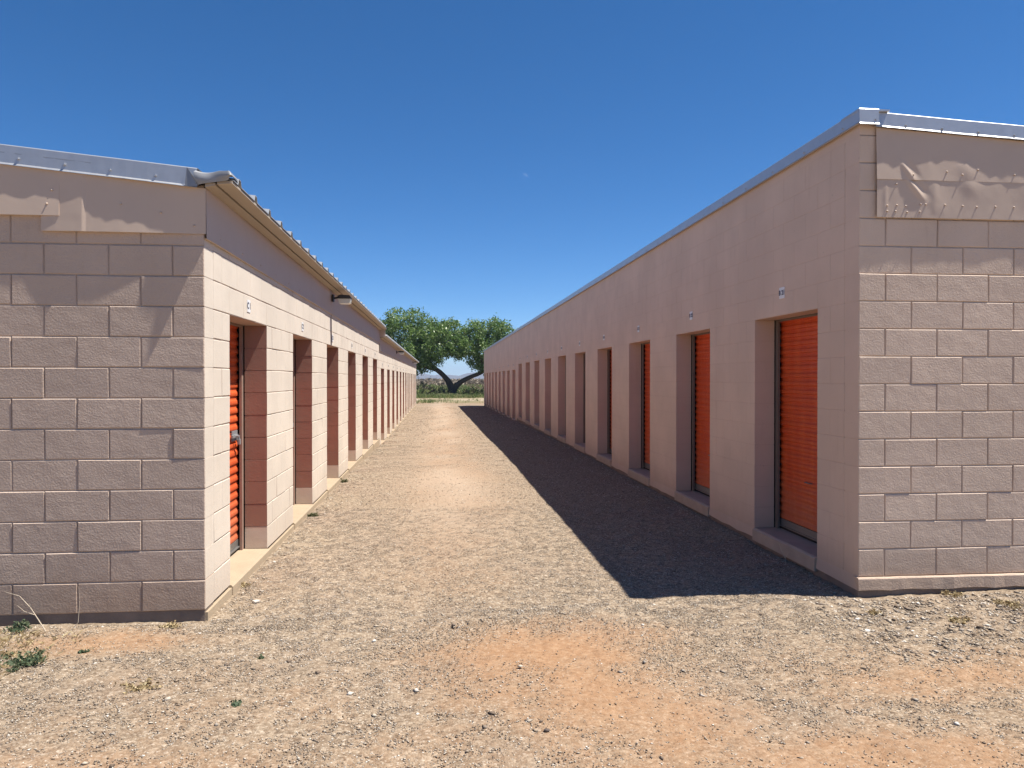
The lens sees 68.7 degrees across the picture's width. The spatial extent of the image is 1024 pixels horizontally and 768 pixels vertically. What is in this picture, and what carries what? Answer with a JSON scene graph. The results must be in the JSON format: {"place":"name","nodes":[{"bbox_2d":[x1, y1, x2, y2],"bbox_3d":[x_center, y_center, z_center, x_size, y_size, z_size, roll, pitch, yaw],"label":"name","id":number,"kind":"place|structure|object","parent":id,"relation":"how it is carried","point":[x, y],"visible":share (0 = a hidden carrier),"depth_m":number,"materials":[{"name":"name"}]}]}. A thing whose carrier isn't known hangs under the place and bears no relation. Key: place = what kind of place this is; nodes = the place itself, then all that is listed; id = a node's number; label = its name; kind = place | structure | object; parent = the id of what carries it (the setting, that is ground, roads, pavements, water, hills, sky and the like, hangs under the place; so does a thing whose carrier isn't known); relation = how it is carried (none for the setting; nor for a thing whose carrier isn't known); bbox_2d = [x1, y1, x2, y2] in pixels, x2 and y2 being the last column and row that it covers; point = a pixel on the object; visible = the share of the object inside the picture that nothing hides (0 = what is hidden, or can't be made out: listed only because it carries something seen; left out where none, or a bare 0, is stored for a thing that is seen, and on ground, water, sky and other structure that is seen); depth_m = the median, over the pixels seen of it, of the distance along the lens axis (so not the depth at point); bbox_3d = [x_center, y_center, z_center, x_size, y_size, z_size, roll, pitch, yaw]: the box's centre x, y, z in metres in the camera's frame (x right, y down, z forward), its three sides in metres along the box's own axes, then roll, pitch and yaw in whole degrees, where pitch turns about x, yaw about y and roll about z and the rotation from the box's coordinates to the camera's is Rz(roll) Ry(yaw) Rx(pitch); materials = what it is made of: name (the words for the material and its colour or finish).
{"place":"outdoors","nodes":[
{"label":"outdoors","id":0,"kind":"place"},
{"bbox_2d":[0,629,100,680],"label":"dry grass","id":1,"kind":"structure","parent":0,"point":[29,640],"depth_m":4.56,"materials":[{"name":"plant"}]},
{"bbox_2d":[416,384,483,403],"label":"field grass","id":2,"kind":"structure","parent":0,"point":[448,396],"depth_m":71.89,"materials":[{"name":"green plant"}]},
{"bbox_2d":[416,372,483,378],"bbox_3d":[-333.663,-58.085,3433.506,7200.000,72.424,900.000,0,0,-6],"label":"mountains","id":3,"kind":"structure","parent":0,"point":[422,376],"depth_m":3268.40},
{"bbox_2d":[0,397,1023,767],"bbox_3d":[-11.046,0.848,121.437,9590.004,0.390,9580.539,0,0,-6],"label":"ground","id":4,"kind":"structure","parent":0,"point":[532,649],"depth_m":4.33,"materials":[{"name":"beige gravel"}]},
{"bbox_2d":[0,650,13,666],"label":"weed","id":5,"kind":"object","parent":4,"relation":"on","point":[6,655],"visible":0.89,"depth_m":4.33,"materials":[{"name":"green plant"}]},
{"bbox_2d":[2,619,31,632],"bbox_3d":[-3.151,1.550,4.799,0.137,0.076,0.147,0,0,21],"label":"weed","id":6,"kind":"object","parent":4,"relation":"on","point":[20,627],"visible":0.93,"depth_m":4.80,"materials":[{"name":"green plant"}]},
{"bbox_2d":[3,647,46,671],"bbox_3d":[-2.747,1.556,4.231,0.209,0.081,0.250,0,1,-37],"label":"weed","id":7,"kind":"object","parent":4,"relation":"on","point":[30,660],"visible":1,"depth_m":4.23,"materials":[{"name":"green plant"}]},
{"bbox_2d":[6,592,49,631],"bbox_3d":[-3.091,1.459,4.773,0.292,0.269,0.049,0,0,4],"label":"dry weed","id":8,"kind":"object","parent":4,"relation":"on","point":[31,613],"visible":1,"depth_m":4.79,"materials":[{"name":"beige plant"}]},
{"bbox_2d":[63,592,83,630],"bbox_3d":[-2.816,1.448,4.810,0.118,0.292,0.023,0,0,-27],"label":"dry weed","id":9,"kind":"object","parent":4,"relation":"on","point":[78,614],"visible":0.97,"depth_m":4.82,"materials":[{"name":"beige plant"}]},
{"bbox_2d":[78,648,89,653],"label":"weed","id":10,"kind":"object","parent":4,"relation":"on","point":[81,651],"visible":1,"depth_m":4.42,"materials":[{"name":"green plant"}]},
{"bbox_2d":[115,677,162,693],"bbox_3d":[-1.948,1.569,3.912,0.219,0.040,0.159,0,0,-30],"label":"dry tuft","id":11,"kind":"object","parent":4,"relation":"on","point":[143,685],"visible":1,"depth_m":3.90,"materials":[{"name":"plant"}]},
{"bbox_2d":[158,620,181,627],"bbox_3d":[-2.231,1.573,4.906,0.147,0.041,0.111,0,0,-6],"label":"dry tuft","id":12,"kind":"object","parent":4,"relation":"on","point":[171,624],"visible":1,"depth_m":4.89,"materials":[{"name":"plant"}]},
{"bbox_2d":[0,144,418,625],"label":"storage building","id":13,"kind":"structure","parent":4,"relation":"on","point":[181,428],"depth_m":4.98,"materials":[{"name":"concrete"}]},
{"bbox_2d":[229,323,243,555],"bbox_3d":[-2.411,0.473,6.206,0.072,2.065,1.215,0,0,-6],"label":"roller door","id":14,"kind":"structure","parent":13,"relation":"in","point":[236,439],"depth_m":6.72,"materials":[{"name":"orange metal"}]},
{"bbox_2d":[247,299,250,312],"bbox_3d":[-2.164,-0.640,6.160,0.006,0.100,0.103,0,0,-6],"label":"number sign","id":15,"kind":"object","parent":13,"relation":"attached to","point":[248,307],"visible":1,"depth_m":6.15,"materials":[{"name":"white plastic"}]},
{"bbox_2d":[293,340,294,504],"bbox_3d":[-2.635,0.475,8.634,0.047,2.028,1.215,0,0,-6],"label":"roller door","id":16,"kind":"structure","parent":13,"relation":"in","point":[293,340],"depth_m":9.20,"materials":[{"name":"orange metal"}]},
{"bbox_2d":[332,294,351,303],"bbox_3d":[-2.464,-1.226,10.854,0.276,0.132,0.162,0,0,-6],"label":"wall lamp","id":17,"kind":"object","parent":13,"relation":"attached to","point":[344,299],"visible":1,"depth_m":10.79,"materials":[{"name":"brown metal"}]},
{"bbox_2d":[230,699,241,706],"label":"weed","id":18,"kind":"object","parent":4,"relation":"on","point":[235,704],"visible":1,"depth_m":3.71,"materials":[{"name":"green plant"}]},
{"bbox_2d":[241,581,250,587],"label":"dry tuft","id":19,"kind":"object","parent":4,"relation":"on","point":[244,584],"visible":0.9,"depth_m":5.88,"materials":[{"name":"plant"}]},
{"bbox_2d":[307,512,318,516],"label":"dry tuft","id":20,"kind":"object","parent":4,"relation":"on","point":[313,515],"visible":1,"depth_m":8.81,"materials":[{"name":"green plant"}]},
{"bbox_2d":[416,381,432,389],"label":"field shrub","id":21,"kind":"object","parent":4,"relation":"on","point":[417,384],"visible":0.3,"depth_m":95.26,"materials":[{"name":"green plant"}]},
{"bbox_2d":[416,380,442,393],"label":"field shrub","id":22,"kind":"object","parent":4,"relation":"on","point":[429,388],"visible":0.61,"depth_m":77.96,"materials":[{"name":"green plant"}]},
{"bbox_2d":[431,385,450,392],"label":"field shrub","id":23,"kind":"object","parent":4,"relation":"on","point":[439,387],"visible":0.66,"depth_m":78.94,"materials":[{"name":"green plant"}]},
{"bbox_2d":[379,305,520,393],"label":"broadleaf tree","id":24,"kind":"object","parent":4,"relation":"on","point":[424,350],"visible":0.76,"depth_m":78.75,"materials":[{"name":"green plant"}]},
{"bbox_2d":[416,378,483,385],"bbox_3d":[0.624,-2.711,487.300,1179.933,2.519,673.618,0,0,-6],"label":"brush","id":25,"kind":"object","parent":4,"relation":"on","point":[472,381],"visible":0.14,"depth_m":155.57,"materials":[{"name":"green plant"}]},
{"bbox_2d":[457,387,483,393],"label":"field shrub","id":26,"kind":"object","parent":4,"relation":"on","point":[475,389],"visible":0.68,"depth_m":78.77,"materials":[{"name":"green plant"}]},
{"bbox_2d":[483,108,1023,597],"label":"storage building","id":27,"kind":"structure","parent":4,"relation":"on","point":[847,412],"depth_m":5.83,"materials":[{"name":"concrete"}]},
{"bbox_2d":[584,354,584,442],"bbox_3d":[1.709,0.330,16.453,0.022,2.028,1.215,0,0,-6],"label":"roller door","id":28,"kind":"structure","parent":27,"relation":"in","point":[584,354],"depth_m":17.00,"materials":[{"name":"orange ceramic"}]},
{"bbox_2d":[608,349,611,453],"bbox_3d":[1.966,0.329,14.028,0.064,2.065,1.215,0,0,-6],"label":"roller door","id":29,"kind":"structure","parent":27,"relation":"in","point":[609,365],"depth_m":14.58,"materials":[{"name":"orange metal"}]},
{"bbox_2d":[642,342,649,470],"bbox_3d":[2.202,0.346,11.601,0.064,2.065,1.215,0,0,-6],"label":"roller door","id":30,"kind":"structure","parent":27,"relation":"in","point":[645,463],"depth_m":12.10,"materials":[{"name":"orange metal"}]},
{"bbox_2d":[692,332,709,496],"bbox_3d":[2.437,0.362,9.174,0.064,2.065,1.215,0,0,-6],"label":"roller door","id":31,"kind":"structure","parent":27,"relation":"in","point":[701,484],"depth_m":9.55,"materials":[{"name":"orange metal"}]},
{"bbox_2d":[779,287,784,298],"bbox_3d":[2.426,-0.819,6.737,0.006,0.100,0.104,0,0,-6],"label":"number sign","id":32,"kind":"object","parent":27,"relation":"attached to","point":[781,292],"visible":1,"depth_m":6.74,"materials":[{"name":"white plastic"}]},
{"bbox_2d":[775,313,817,543],"bbox_3d":[2.673,0.379,6.747,0.064,2.065,1.215,0,0,-6],"label":"roller door","id":33,"kind":"structure","parent":27,"relation":"in","point":[799,335],"depth_m":7.00,"materials":[{"name":"orange metal"}]},
{"bbox_2d":[868,607,881,614],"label":"dry tuft","id":34,"kind":"object","parent":4,"relation":"on","point":[873,612],"visible":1,"depth_m":5.11,"materials":[{"name":"plant"}]},
{"bbox_2d":[940,590,965,597],"bbox_3d":[3.229,1.535,5.505,0.172,0.047,0.142,0,1,-40],"label":"dry tuft","id":35,"kind":"object","parent":4,"relation":"on","point":[955,594],"visible":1,"depth_m":5.50,"materials":[{"name":"plant"}]},
{"bbox_2d":[947,615,970,623],"bbox_3d":[2.953,1.552,4.938,0.145,0.038,0.132,0,0,-6],"label":"dry tuft","id":36,"kind":"object","parent":4,"relation":"on","point":[959,619],"visible":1,"depth_m":4.94,"materials":[{"name":"plant"}]},
{"bbox_2d":[993,599,1022,609],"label":"dry tuft","id":37,"kind":"object","parent":4,"relation":"on","point":[1007,602],"visible":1,"depth_m":5.22,"materials":[{"name":"plant"}]},
{"bbox_2d":[0,0,1023,375],"label":"sky","id":38,"kind":"structure","parent":0,"point":[463,160],"materials":[{"name":"blue"}]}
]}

